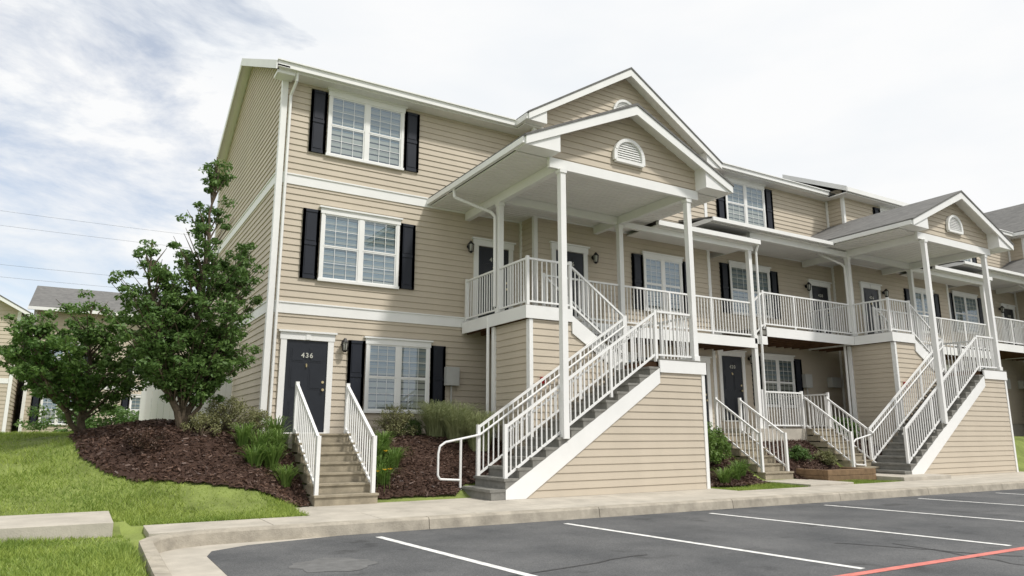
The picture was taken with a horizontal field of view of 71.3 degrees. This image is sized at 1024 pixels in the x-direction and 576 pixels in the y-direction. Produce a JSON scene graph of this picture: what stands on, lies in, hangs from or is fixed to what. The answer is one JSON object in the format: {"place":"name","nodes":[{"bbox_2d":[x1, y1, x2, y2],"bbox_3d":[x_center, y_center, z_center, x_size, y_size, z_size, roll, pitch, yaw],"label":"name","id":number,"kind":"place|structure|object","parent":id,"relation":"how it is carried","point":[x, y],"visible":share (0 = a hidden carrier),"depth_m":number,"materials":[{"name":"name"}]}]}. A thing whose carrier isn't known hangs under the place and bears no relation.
{"place":"outdoors","nodes":[
{"label":"outdoors","id":0,"kind":"place"},
{"bbox_2d":[0,471,1023,542],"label":"sidewalk","id":1,"kind":"structure","parent":0,"point":[79,524],"depth_m":11.88,"materials":[{"name":"concrete"}]},
{"bbox_2d":[437,320,973,487],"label":"pipe handrails","id":2,"kind":"object","parent":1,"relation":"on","point":[523,419],"visible":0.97,"depth_m":14.90,"materials":[{"name":"white metal"}]},
{"bbox_2d":[0,430,1023,575],"bbox_3d":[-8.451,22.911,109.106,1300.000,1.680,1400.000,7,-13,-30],"label":"ground","id":3,"kind":"structure","parent":0,"point":[134,534],"depth_m":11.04,"materials":[{"name":"green plant"}]},
{"bbox_2d":[15,402,163,432],"bbox_3d":[-20.358,6.483,35.038,6.741,1.926,2.952,7,-13,-30],"label":"background shrub","id":4,"kind":"object","parent":3,"relation":"on","point":[90,422],"visible":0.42,"depth_m":34.51,"materials":[{"name":"green plant"}]},
{"bbox_2d":[0,300,203,432],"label":"siding","id":5,"kind":"object","parent":3,"relation":"on","point":[15,404],"visible":0.15,"depth_m":37.94,"materials":[{"name":"beige plastic"}]},
{"bbox_2d":[29,356,164,423],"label":"shutters","id":6,"kind":"object","parent":5,"relation":"attached to","point":[35,401],"visible":0.05,"depth_m":37.96,"materials":[{"name":"black plastic"}]},
{"bbox_2d":[0,286,194,324],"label":"roof","id":7,"kind":"structure","parent":5,"relation":"on","point":[45,296],"depth_m":41.61,"materials":[{"name":"concrete"}]},
{"bbox_2d":[0,296,29,313],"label":"rake boards","id":8,"kind":"object","parent":7,"relation":"attached to","point":[6,301],"visible":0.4,"depth_m":35.35,"materials":[{"name":"white wood"}]},
{"bbox_2d":[38,341,158,424],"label":"window frames","id":9,"kind":"structure","parent":5,"relation":"attached to","point":[56,420],"depth_m":38.37,"materials":[{"name":"white plastic"}]},
{"bbox_2d":[41,351,139,422],"bbox_3d":[-24.454,4.942,37.518,19.459,4.300,2.147,11,-16,-42],"label":"window interior","id":10,"kind":"object","parent":9,"relation":"in","point":[59,414],"depth_m":38.36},
{"bbox_2d":[42,345,151,408],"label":"window blinds","id":11,"kind":"object","parent":9,"relation":"in","point":[50,400],"depth_m":38.87,"materials":[{"name":"white plastic"}]},
{"bbox_2d":[0,306,203,431],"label":"trim","id":12,"kind":"structure","parent":5,"relation":"attached to","point":[10,378],"depth_m":37.42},
{"bbox_2d":[139,375,232,422],"bbox_3d":[-8.062,2.915,17.680,2.055,1.650,0.130,7,-13,-30],"label":"vinyl fence","id":13,"kind":"object","parent":3,"relation":"on","point":[147,405],"visible":0.1,"depth_m":17.37,"materials":[{"name":"white plastic"}]},
{"bbox_2d":[67,418,311,506],"bbox_3d":[-6.202,3.187,13.326,3.706,1.477,5.430,7,-13,-30],"label":"mulch bed","id":14,"kind":"object","parent":3,"relation":"on","point":[186,455],"visible":0.67,"depth_m":11.94,"materials":[{"name":"brown wood"}]},
{"bbox_2d":[0,289,168,431],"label":"ornamental tree","id":15,"kind":"object","parent":14,"relation":"on","point":[61,381],"visible":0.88,"depth_m":13.05,"materials":[{"name":"green plant"}]},
{"bbox_2d":[121,424,171,451],"bbox_3d":[-6.087,2.497,11.929,0.780,0.473,0.828,7,-13,-30],"label":"barberry shrub","id":16,"kind":"object","parent":14,"relation":"on","point":[147,435],"visible":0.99,"depth_m":11.82,"materials":[{"name":"brown plant"}]},
{"bbox_2d":[107,157,266,427],"bbox_3d":[-5.975,-0.020,13.302,2.763,5.349,2.000,7,-13,-30],"label":"ornamental tree","id":17,"kind":"object","parent":14,"relation":"on","point":[199,368],"visible":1,"depth_m":12.95,"materials":[{"name":"green plant"}]},
{"bbox_2d":[180,411,222,435],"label":"olive shrub","id":18,"kind":"object","parent":14,"relation":"on","point":[195,422],"visible":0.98,"depth_m":12.75,"materials":[{"name":"green plant"}]},
{"bbox_2d":[199,395,256,430],"bbox_3d":[-5.434,2.394,13.573,1.092,0.715,1.074,7,-13,-30],"label":"olive shrub","id":19,"kind":"object","parent":14,"relation":"on","point":[231,415],"visible":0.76,"depth_m":13.46,"materials":[{"name":"green plant"}]},
{"bbox_2d":[224,421,266,447],"bbox_3d":[-4.848,2.652,12.894,0.914,0.478,0.901,-5,-13,24],"label":"daylily","id":20,"kind":"object","parent":14,"relation":"on","point":[243,439],"visible":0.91,"depth_m":12.80,"materials":[{"name":"green plant"}]},
{"bbox_2d":[237,407,270,432],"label":"olive shrub","id":21,"kind":"object","parent":14,"relation":"on","point":[257,418],"visible":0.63,"depth_m":14.40,"materials":[{"name":"green plant"}]},
{"bbox_2d":[232,443,280,467],"bbox_3d":[-4.436,2.902,12.372,1.021,0.410,0.965,7,-13,-30],"label":"daylily","id":22,"kind":"object","parent":14,"relation":"on","point":[252,456],"visible":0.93,"depth_m":12.30,"materials":[{"name":"green plant"}]},
{"bbox_2d":[243,428,283,451],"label":"daylily","id":23,"kind":"object","parent":14,"relation":"on","point":[262,439],"visible":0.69,"depth_m":12.74,"materials":[{"name":"green plant"}]},
{"bbox_2d":[253,441,295,470],"bbox_3d":[-4.252,2.965,12.577,0.968,0.512,0.914,-6,-13,25],"label":"daylily","id":24,"kind":"object","parent":14,"relation":"on","point":[272,457],"visible":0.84,"depth_m":12.53,"materials":[{"name":"green plant"}]},
{"bbox_2d":[257,416,292,436],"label":"daylily","id":25,"kind":"object","parent":14,"relation":"on","point":[276,424],"visible":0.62,"depth_m":13.50,"materials":[{"name":"green plant"}]},
{"bbox_2d":[259,427,294,455],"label":"daylily","id":26,"kind":"object","parent":14,"relation":"on","point":[279,439],"visible":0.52,"depth_m":13.04,"materials":[{"name":"green plant"}]},
{"bbox_2d":[262,462,308,486],"bbox_3d":[-3.933,3.240,12.382,0.934,0.410,0.978,7,-13,-30],"label":"daylily","id":27,"kind":"object","parent":14,"relation":"on","point":[285,476],"visible":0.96,"depth_m":12.30,"materials":[{"name":"green plant"}]},
{"bbox_2d":[292,381,378,506],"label":"entry steps","id":28,"kind":"structure","parent":3,"relation":"on","point":[325,470],"depth_m":12.85,"materials":[{"name":"concrete"}]},
{"bbox_2d":[356,433,512,498],"bbox_3d":[-1.809,3.661,15.088,3.650,1.157,3.596,7,-13,-30],"label":"mulch bed","id":29,"kind":"object","parent":3,"relation":"on","point":[417,471],"visible":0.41,"depth_m":14.28,"materials":[{"name":"brown wood"}]},
{"bbox_2d":[359,439,392,458],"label":"daylily","id":30,"kind":"object","parent":29,"relation":"on","point":[380,448],"visible":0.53,"depth_m":13.85,"materials":[{"name":"green plant"}]},
{"bbox_2d":[364,430,400,447],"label":"daylily","id":31,"kind":"object","parent":29,"relation":"on","point":[385,436],"visible":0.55,"depth_m":14.22,"materials":[{"name":"green plant"}]},
{"bbox_2d":[367,453,397,470],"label":"daylily","id":32,"kind":"object","parent":29,"relation":"on","point":[379,461],"visible":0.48,"depth_m":13.44,"materials":[{"name":"green plant"}]},
{"bbox_2d":[367,463,399,484],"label":"daylily","id":33,"kind":"object","parent":29,"relation":"on","point":[381,473],"visible":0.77,"depth_m":13.14,"materials":[{"name":"green plant"}]},
{"bbox_2d":[377,450,392,488],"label":"yellow flowers","id":34,"kind":"object","parent":29,"relation":"on","point":[384,476],"visible":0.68,"depth_m":12.97,"materials":[{"name":"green plant"}]},
{"bbox_2d":[373,404,417,436],"bbox_3d":[-2.529,2.880,15.440,1.018,0.807,0.998,7,-13,-30],"label":"shrub","id":35,"kind":"object","parent":29,"relation":"on","point":[394,424],"visible":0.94,"depth_m":15.28,"materials":[{"name":"green plant"}]},
{"bbox_2d":[383,446,410,467],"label":"daylily","id":36,"kind":"object","parent":29,"relation":"on","point":[393,452],"visible":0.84,"depth_m":13.77,"materials":[{"name":"green plant"}]},
{"bbox_2d":[400,416,424,435],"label":"shrub","id":37,"kind":"object","parent":29,"relation":"on","point":[412,422],"visible":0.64,"depth_m":16.04,"materials":[{"name":"green plant"}]},
{"bbox_2d":[403,399,462,437],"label":"ornamental grass","id":38,"kind":"object","parent":29,"relation":"on","point":[433,428],"depth_m":15.61,"materials":[{"name":"green plant"}]},
{"bbox_2d":[421,401,488,442],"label":"ornamental grass","id":39,"kind":"object","parent":29,"relation":"on","point":[452,433],"depth_m":15.41,"materials":[{"name":"green plant"}]},
{"bbox_2d":[447,410,515,450],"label":"ornamental grass","id":40,"kind":"object","parent":29,"relation":"on","point":[471,427],"depth_m":15.22,"materials":[{"name":"green plant"}]},
{"bbox_2d":[283,428,819,450],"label":"porch slabs","id":41,"kind":"structure","parent":3,"relation":"on","point":[797,434],"depth_m":20.73,"materials":[{"name":"concrete"}]},
{"bbox_2d":[268,72,1023,428],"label":"downspouts","id":42,"kind":"object","parent":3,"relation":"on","point":[494,288],"visible":0.76,"depth_m":16.67,"materials":[{"name":"white metal"}]},
{"bbox_2d":[461,304,1019,500],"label":"stair treads","id":43,"kind":"object","parent":3,"relation":"on","point":[493,485],"visible":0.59,"depth_m":15.34,"materials":[{"name":"grey concrete"}]},
{"bbox_2d":[465,255,1023,478],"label":"railings","id":44,"kind":"object","parent":43,"relation":"on","point":[653,316],"visible":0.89,"depth_m":19.28,"materials":[{"name":"white paint"}]},
{"bbox_2d":[709,450,772,486],"bbox_3d":[4.813,4.291,17.698,2.878,1.130,2.392,7,-13,-30],"label":"mulch bed","id":45,"kind":"object","parent":3,"relation":"on","point":[749,478],"visible":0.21,"depth_m":17.44,"materials":[{"name":"brown wood"}]},
{"bbox_2d":[707,421,719,463],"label":"green shrub","id":46,"kind":"object","parent":45,"relation":"on","point":[713,453],"visible":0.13,"depth_m":17.25,"materials":[{"name":"green plant"}]},
{"bbox_2d":[708,426,731,464],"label":"green shrub","id":47,"kind":"object","parent":45,"relation":"on","point":[720,448],"visible":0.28,"depth_m":17.82,"materials":[{"name":"green plant"}]},
{"bbox_2d":[714,467,738,483],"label":"daylily","id":48,"kind":"object","parent":45,"relation":"on","point":[723,477],"visible":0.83,"depth_m":16.85,"materials":[{"name":"green plant"}]},
{"bbox_2d":[723,463,748,479],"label":"daylily","id":49,"kind":"object","parent":45,"relation":"on","point":[736,472],"visible":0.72,"depth_m":17.31,"materials":[{"name":"green plant"}]},
{"bbox_2d":[730,459,753,475],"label":"daylily","id":50,"kind":"object","parent":45,"relation":"on","point":[744,467],"visible":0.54,"depth_m":17.71,"materials":[{"name":"green plant"}]},
{"bbox_2d":[714,397,793,479],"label":"entry steps","id":51,"kind":"structure","parent":3,"relation":"on","point":[744,447],"depth_m":18.74,"materials":[{"name":"concrete"}]},
{"bbox_2d":[796,467,876,480],"bbox_3d":[8.511,4.899,18.770,2.000,0.296,1.000,7,-13,-30],"label":"timber planter","id":52,"kind":"object","parent":3,"relation":"on","point":[845,473],"visible":0.84,"depth_m":18.31,"materials":[{"name":"brown wood"}]},
{"bbox_2d":[751,439,839,479],"bbox_3d":[8.104,4.698,19.639,2.764,1.095,2.210,7,-13,-30],"label":"mulch bed","id":53,"kind":"object","parent":52,"relation":"in","point":[815,463],"visible":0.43,"depth_m":19.79,"materials":[{"name":"brown wood"}]},
{"bbox_2d":[788,445,814,460],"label":"green shrub","id":54,"kind":"object","parent":53,"relation":"on","point":[798,453],"visible":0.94,"depth_m":19.61,"materials":[{"name":"green plant"}]},
{"bbox_2d":[813,449,837,464],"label":"shrub","id":55,"kind":"object","parent":53,"relation":"on","point":[828,457],"visible":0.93,"depth_m":19.81,"materials":[{"name":"green plant"}]},
{"bbox_2d":[804,396,879,468],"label":"entry steps","id":56,"kind":"structure","parent":3,"relation":"on","point":[833,442],"depth_m":20.88,"materials":[{"name":"concrete"}]},
{"bbox_2d":[844,436,881,461],"bbox_3d":[10.374,5.093,22.497,1.792,0.999,3.225,7,-13,-30],"label":"mulch bed","id":57,"kind":"object","parent":3,"relation":"on","point":[859,445],"visible":0.12,"depth_m":22.02,"materials":[{"name":"wood"}]},
{"bbox_2d":[832,416,859,439],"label":"green shrub","id":58,"kind":"object","parent":57,"relation":"on","point":[850,426],"visible":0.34,"depth_m":22.20,"materials":[{"name":"green plant"}]},
{"bbox_2d":[1012,424,1023,435],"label":"foundation","id":59,"kind":"object","parent":3,"relation":"on","point":[1018,429],"depth_m":31.40,"materials":[{"name":"concrete"}]},
{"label":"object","id":60,"kind":"object","parent":3,"relation":"on","visible":0},
{"bbox_2d":[210,67,1023,498],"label":"siding","id":61,"kind":"object","parent":60,"relation":"attached to","point":[652,441],"visible":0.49,"depth_m":18.00,"materials":[{"name":"beige plastic"}]},
{"bbox_2d":[234,66,1023,277],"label":"roof","id":62,"kind":"structure","parent":61,"relation":"on","point":[1010,219],"depth_m":23.15,"materials":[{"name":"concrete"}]},
{"bbox_2d":[524,69,1013,249],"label":"rake boards","id":63,"kind":"object","parent":62,"relation":"attached to","point":[663,136],"visible":0.89,"depth_m":19.73,"materials":[{"name":"white wood"}]},
{"bbox_2d":[275,236,1019,433],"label":"door frames","id":64,"kind":"structure","parent":61,"relation":"attached to","point":[286,334],"depth_m":18.99,"materials":[{"name":"white wood"}]},
{"bbox_2d":[281,246,1016,431],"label":"doors","id":65,"kind":"structure","parent":64,"relation":"attached to","point":[311,376],"depth_m":18.51,"materials":[{"name":"black wood"}]},
{"bbox_2d":[305,282,879,400],"bbox_3d":[12.164,2.151,25.536,38.605,4.145,0.765,7,-13,-30],"label":"door hardware","id":66,"kind":"object","parent":65,"relation":"attached to","point":[322,382],"depth_m":20.91,"materials":[{"name":"silver metal"}]},
{"bbox_2d":[317,87,987,413],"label":"window frames","id":67,"kind":"structure","parent":61,"relation":"attached to","point":[398,344],"depth_m":17.45,"materials":[{"name":"white plastic"}]},
{"bbox_2d":[299,89,984,411],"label":"shutters","id":68,"kind":"object","parent":67,"relation":"attached to","point":[311,231],"visible":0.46,"depth_m":17.53,"materials":[{"name":"black plastic"}]},
{"bbox_2d":[323,99,976,379],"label":"window blinds","id":69,"kind":"object","parent":67,"relation":"in","point":[783,365],"depth_m":17.32,"materials":[{"name":"white plastic"}]},
{"bbox_2d":[323,99,976,408],"bbox_3d":[11.879,0.527,25.771,37.530,8.260,0.724,7,-13,-30],"label":"window interior","id":70,"kind":"object","parent":67,"relation":"in","point":[393,270],"depth_m":17.39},
{"bbox_2d":[341,241,1003,368],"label":"wall lanterns","id":71,"kind":"object","parent":61,"relation":"attached to","point":[472,243],"depth_m":19.57,"materials":[{"name":"metal"}]},
{"bbox_2d":[343,244,1003,361],"bbox_3d":[10.832,1.274,24.791,33.830,3.685,0.813,7,-13,-30],"label":"lantern glass","id":72,"kind":"object","parent":71,"relation":"attached to","point":[471,249],"visible":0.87,"depth_m":19.54,"materials":[{"name":"glass"}]},
{"bbox_2d":[444,367,1023,419],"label":"utility boxes","id":73,"kind":"object","parent":61,"relation":"attached to","point":[451,376],"visible":0.61,"depth_m":24.28,"materials":[{"name":"grey metal"}]},
{"bbox_2d":[612,100,963,234],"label":"gable vents","id":74,"kind":"object","parent":61,"relation":"attached to","point":[642,157],"visible":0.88,"depth_m":16.19,"materials":[{"name":"white plastic"}]},
{"bbox_2d":[617,102,960,230],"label":"gable vent louvres","id":75,"kind":"object","parent":74,"relation":"attached to","point":[628,151],"visible":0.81,"depth_m":16.14,"materials":[{"name":"white plastic"}]},
{"bbox_2d":[212,58,1023,499],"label":"trim","id":76,"kind":"structure","parent":60,"relation":"attached to","point":[528,484],"depth_m":17.86,"materials":[{"name":"white wood"}]},
{"bbox_2d":[214,64,1023,292],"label":"soffits","id":77,"kind":"object","parent":76,"relation":"on","point":[583,192],"visible":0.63,"depth_m":18.94,"materials":[{"name":"white wood"}]},
{"bbox_2d":[467,318,1023,376],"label":"deck joists","id":78,"kind":"object","parent":76,"relation":"attached to","point":[794,343],"visible":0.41,"depth_m":22.63,"materials":[{"name":"white wood"}]},
{"bbox_2d":[0,0,1023,314],"label":"sky","id":79,"kind":"structure","parent":0,"point":[111,111],"materials":[{"name":"white"}]},
{"bbox_2d":[207,489,1023,575],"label":"parking lot","id":80,"kind":"structure","parent":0,"point":[529,547],"depth_m":8.77,"materials":[{"name":"grey asphalt"}]},
{"bbox_2d":[159,537,320,575],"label":"gutter pan","id":81,"kind":"object","parent":80,"relation":"on","point":[193,561],"visible":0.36,"depth_m":7.82,"materials":[{"name":"concrete"}]},
{"bbox_2d":[289,558,377,572],"bbox_3d":[-1.866,2.896,7.466,0.865,0.001,0.877,-8,-14,33],"label":"asphalt patch","id":82,"kind":"object","parent":80,"relation":"on","point":[332,564],"visible":1,"depth_m":7.48,"materials":[{"name":"grey asphalt"}]},
{"bbox_2d":[377,536,535,575],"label":"parking line","id":83,"kind":"object","parent":80,"relation":"on","point":[467,559],"visible":1,"depth_m":7.90,"materials":[{"name":"white paint"}]},
{"bbox_2d":[138,481,1023,575],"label":"kerb","id":84,"kind":"structure","parent":80,"relation":"on","point":[151,547],"depth_m":10.71,"materials":[{"name":"concrete"}]},
{"bbox_2d":[564,523,863,568],"bbox_3d":[2.192,3.222,9.069,0.100,0.001,4.625,8,-14,-36],"label":"parking line","id":85,"kind":"object","parent":80,"relation":"on","point":[723,547],"visible":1,"depth_m":8.51,"materials":[{"name":"white paint"}]},
{"bbox_2d":[511,543,1021,575],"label":"crack sealant","id":86,"kind":"object","parent":80,"relation":"on","point":[843,543],"visible":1,"depth_m":7.96,"materials":[{"name":"black asphalt"}]},
{"bbox_2d":[710,513,1010,545],"bbox_3d":[4.759,3.517,10.515,0.100,0.001,4.522,8,-14,-36],"label":"parking line","id":87,"kind":"object","parent":80,"relation":"on","point":[868,530],"visible":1,"depth_m":10.09,"materials":[{"name":"white paint"}]},
{"bbox_2d":[828,505,1023,521],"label":"parking line","id":88,"kind":"object","parent":80,"relation":"on","point":[928,513],"visible":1,"depth_m":12.23,"materials":[{"name":"white paint"}]},
{"bbox_2d":[835,547,1023,575],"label":"fire lane line","id":89,"kind":"object","parent":80,"relation":"on","point":[928,562],"depth_m":7.59,"materials":[{"name":"red paint"}]},
{"bbox_2d":[918,498,1023,505],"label":"parking line","id":90,"kind":"object","parent":80,"relation":"on","point":[967,501],"visible":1,"depth_m":14.39,"materials":[{"name":"white paint"}]},
{"bbox_3d":[-98.580,-6.575,30.331,0.440,27.000,3.000,7,-13,-30],"label":"utility pole","id":91,"kind":"object","parent":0,"visible":0},
{"bbox_2d":[0,211,203,291],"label":"power lines","id":92,"kind":"object","parent":91,"relation":"attached to","point":[82,235],"visible":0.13,"depth_m":65.13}
]}

